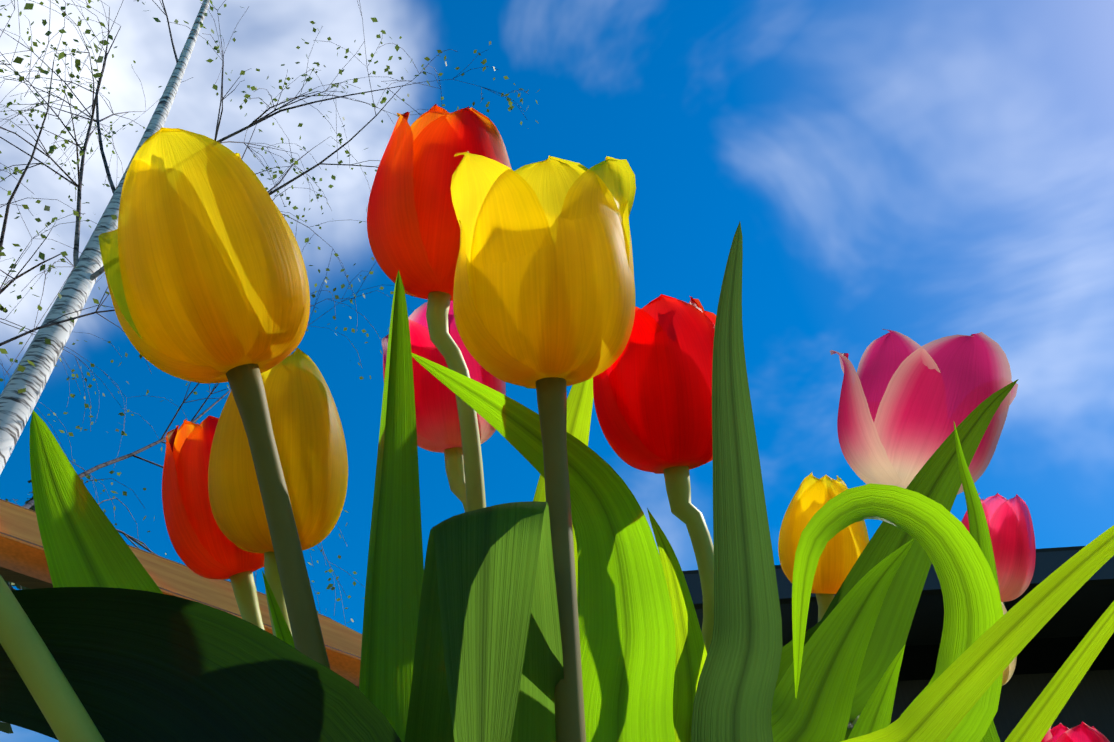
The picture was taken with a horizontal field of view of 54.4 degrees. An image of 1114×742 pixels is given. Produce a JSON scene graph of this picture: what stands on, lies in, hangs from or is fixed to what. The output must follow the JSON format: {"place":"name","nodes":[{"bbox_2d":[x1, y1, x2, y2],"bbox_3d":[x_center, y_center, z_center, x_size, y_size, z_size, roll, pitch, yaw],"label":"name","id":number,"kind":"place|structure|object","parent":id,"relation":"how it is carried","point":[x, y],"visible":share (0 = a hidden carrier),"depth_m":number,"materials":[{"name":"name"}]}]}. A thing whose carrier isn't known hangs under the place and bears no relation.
{"place":"outdoors","nodes":[
{"label":"outdoors","id":0,"kind":"place"},
{"bbox_2d":[0,480,33,733],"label":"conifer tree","id":1,"kind":"object","parent":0,"point":[5,727],"visible":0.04,"depth_m":19.17,"materials":[{"name":"green plant"}]},
{"bbox_2d":[0,0,1113,741],"label":"sky","id":2,"kind":"structure","parent":0,"point":[924,171],"materials":[{"name":"blue"}]},
{"bbox_2d":[859,670,1113,741],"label":"house walls","id":3,"kind":"structure","parent":0,"point":[1090,702],"depth_m":4.00,"materials":[{"name":"black"}]},
{"bbox_2d":[682,546,1113,680],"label":"building","id":4,"kind":"structure","parent":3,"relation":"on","point":[1053,643],"depth_m":6.52,"materials":[{"name":"black"}]},
{"bbox_2d":[684,546,1113,608],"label":"roof","id":5,"kind":"structure","parent":4,"relation":"attached to","point":[1047,564],"depth_m":3.76,"materials":[{"name":"black"}]},
{"label":"ground","id":6,"kind":"structure","parent":0,"visible":0},
{"bbox_2d":[0,499,360,688],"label":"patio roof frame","id":7,"kind":"object","parent":6,"relation":"on","point":[23,564],"visible":0.06,"depth_m":3.57,"materials":[{"name":"brown wood"}]},
{"bbox_2d":[0,500,361,659],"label":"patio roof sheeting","id":8,"kind":"object","parent":7,"relation":"on","point":[18,522],"visible":0.31,"depth_m":4.80,"materials":[{"name":"wood"}]},
{"bbox_2d":[0,0,539,625],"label":"birch tree","id":9,"kind":"object","parent":6,"relation":"on","point":[26,382],"visible":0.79,"depth_m":7.74,"materials":[{"name":"white plant"}]},
{"bbox_3d":[0.020,0.327,-0.018,0.428,0.422,0.428,1,-45,-1],"label":"planter","id":10,"kind":"object","parent":6,"relation":"on","visible":0},
{"bbox_2d":[0,575,104,741],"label":"flower stem","id":11,"kind":"object","parent":10,"relation":"on","point":[52,692],"visible":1,"depth_m":0.18,"materials":[{"name":"green plant"}]},
{"bbox_2d":[29,410,162,593],"bbox_3d":[-0.106,0.124,0.240,0.113,0.294,0.049,1,-45,-1],"label":"leaf","id":12,"kind":"object","parent":10,"relation":"on","point":[84,543],"visible":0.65,"depth_m":0.33,"materials":[{"name":"green plant"}]},
{"bbox_2d":[0,587,401,741],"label":"leaf","id":13,"kind":"object","parent":10,"relation":"on","point":[140,666],"visible":1,"depth_m":0.19,"materials":[{"name":"green plant"}]},
{"bbox_2d":[162,416,264,629],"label":"tulip","id":14,"kind":"object","parent":10,"relation":"on","point":[204,546],"visible":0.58,"depth_m":0.39,"materials":[{"name":"red plant"}]},
{"bbox_2d":[98,127,330,669],"bbox_3d":[-0.075,0.069,0.199,0.093,0.317,0.070,8,-46,-8],"label":"tulip","id":15,"kind":"object","parent":10,"relation":"on","point":[204,269],"visible":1,"depth_m":0.26,"materials":[{"name":"yellow plant"}]},
{"bbox_2d":[208,348,347,636],"bbox_3d":[-0.081,0.110,0.248,0.054,0.328,0.092,8,-46,-8],"label":"tulip","id":16,"kind":"object","parent":10,"relation":"on","point":[308,432],"visible":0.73,"depth_m":0.34,"materials":[{"name":"yellow plant"}]},
{"bbox_2d":[261,569,294,647],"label":"leaf","id":17,"kind":"object","parent":10,"relation":"on","point":[283,632],"visible":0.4,"depth_m":0.30,"materials":[{"name":"green plant"}]},
{"bbox_2d":[359,270,423,741],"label":"leaf","id":18,"kind":"object","parent":10,"relation":"on","point":[394,574],"visible":0.92,"depth_m":0.28,"materials":[{"name":"green plant"}]},
{"bbox_2d":[367,104,511,511],"bbox_3d":[-0.033,0.080,0.289,0.057,0.428,0.110,-20,-48,19],"label":"tulip","id":19,"kind":"object","parent":10,"relation":"on","point":[413,228],"visible":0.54,"depth_m":0.38,"materials":[{"name":"red plant"}]},
{"bbox_2d":[382,301,505,511],"bbox_3d":[-0.031,0.128,0.317,0.058,0.400,0.087,-34,-54,29],"label":"tulip","id":20,"kind":"object","parent":10,"relation":"on","point":[437,422],"visible":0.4,"depth_m":0.41,"materials":[{"name":"pink plant"}]},
{"bbox_2d":[404,501,563,741],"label":"leaf","id":21,"kind":"object","parent":10,"relation":"on","point":[488,662],"visible":1,"depth_m":0.24,"materials":[{"name":"green plant"}]},
{"bbox_2d":[451,151,635,741],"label":"tulip","id":22,"kind":"object","parent":10,"relation":"on","point":[544,298],"visible":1,"depth_m":0.28,"materials":[{"name":"yellow plant"}]},
{"bbox_2d":[412,353,675,741],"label":"leaf","id":23,"kind":"object","parent":10,"relation":"on","point":[627,636],"visible":0.88,"depth_m":0.30,"materials":[{"name":"green plant"}]},
{"bbox_2d":[533,377,593,590],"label":"leaf","id":24,"kind":"object","parent":10,"relation":"on","point":[580,397],"visible":0.06,"depth_m":0.41,"materials":[{"name":"green plant"}]},
{"bbox_2d":[593,294,715,652],"bbox_3d":[0.036,0.107,0.261,0.054,0.350,0.069,15,-47,-15],"label":"tulip","id":25,"kind":"object","parent":10,"relation":"on","point":[652,389],"visible":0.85,"depth_m":0.34,"materials":[{"name":"red plant"}]},
{"bbox_2d":[647,508,706,741],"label":"leaf","id":26,"kind":"object","parent":10,"relation":"on","point":[691,653],"visible":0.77,"depth_m":0.32,"materials":[{"name":"green plant"}]},
{"bbox_2d":[691,222,782,741],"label":"leaf","id":27,"kind":"object","parent":10,"relation":"on","point":[734,694],"visible":1,"depth_m":0.26,"materials":[{"name":"green plant"}]},
{"bbox_2d":[778,472,868,621],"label":"tulip","id":28,"kind":"object","parent":10,"relation":"on","point":[842,550],"visible":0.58,"depth_m":0.49,"materials":[{"name":"yellow plant"}]},
{"bbox_2d":[771,538,913,741],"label":"leaf","id":29,"kind":"object","parent":10,"relation":"on","point":[818,709],"visible":0.96,"depth_m":0.29,"materials":[{"name":"green plant"}]},
{"bbox_2d":[847,645,904,739],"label":"leaf","id":30,"kind":"object","parent":10,"relation":"on","point":[875,714],"visible":0.96,"depth_m":0.27,"materials":[{"name":"green plant"}]},
{"bbox_2d":[775,379,1017,739],"bbox_3d":[0.113,0.135,0.285,0.113,0.341,0.034,-22,-49,21],"label":"leaf","id":31,"kind":"object","parent":10,"relation":"on","point":[937,478],"visible":0.5,"depth_m":0.37,"materials":[{"name":"green plant"}]},
{"bbox_2d":[792,483,1003,741],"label":"leaf","id":32,"kind":"object","parent":10,"relation":"on","point":[948,543],"visible":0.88,"depth_m":0.30,"materials":[{"name":"green plant"}]},
{"bbox_2d":[830,329,1017,725],"bbox_3d":[0.139,0.129,0.313,0.083,0.392,0.079,1,-45,-1],"label":"tulip","id":33,"kind":"object","parent":10,"relation":"on","point":[906,403],"visible":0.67,"depth_m":0.41,"materials":[{"name":"pink plant"}]},
{"bbox_2d":[841,525,1113,741],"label":"leaf","id":34,"kind":"object","parent":10,"relation":"on","point":[943,704],"visible":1,"depth_m":0.22,"materials":[{"name":"green plant"}]},
{"bbox_2d":[954,423,1000,741],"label":"leaf","id":35,"kind":"object","parent":10,"relation":"on","point":[979,529],"visible":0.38,"depth_m":0.34,"materials":[{"name":"green plant"}]},
{"bbox_2d":[961,493,1035,601],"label":"tulip","id":36,"kind":"object","parent":10,"relation":"on","point":[1010,528],"visible":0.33,"depth_m":0.54,"materials":[{"name":"pink plant"}]},
{"bbox_2d":[1001,602,1016,685],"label":"flower stem","id":37,"kind":"object","parent":10,"relation":"on","point":[1008,671],"visible":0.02,"depth_m":0.71,"materials":[{"name":"beige plant"}]},
{"bbox_2d":[1004,601,1113,741],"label":"leaf","id":38,"kind":"object","parent":10,"relation":"on","point":[1036,721],"visible":1,"depth_m":0.22,"materials":[{"name":"green plant"}]},
{"bbox_2d":[1041,721,1109,741],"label":"tulip","id":39,"kind":"object","parent":10,"relation":"on","point":[1081,732],"visible":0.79,"depth_m":0.49,"materials":[{"name":"pink plant"}]}
]}

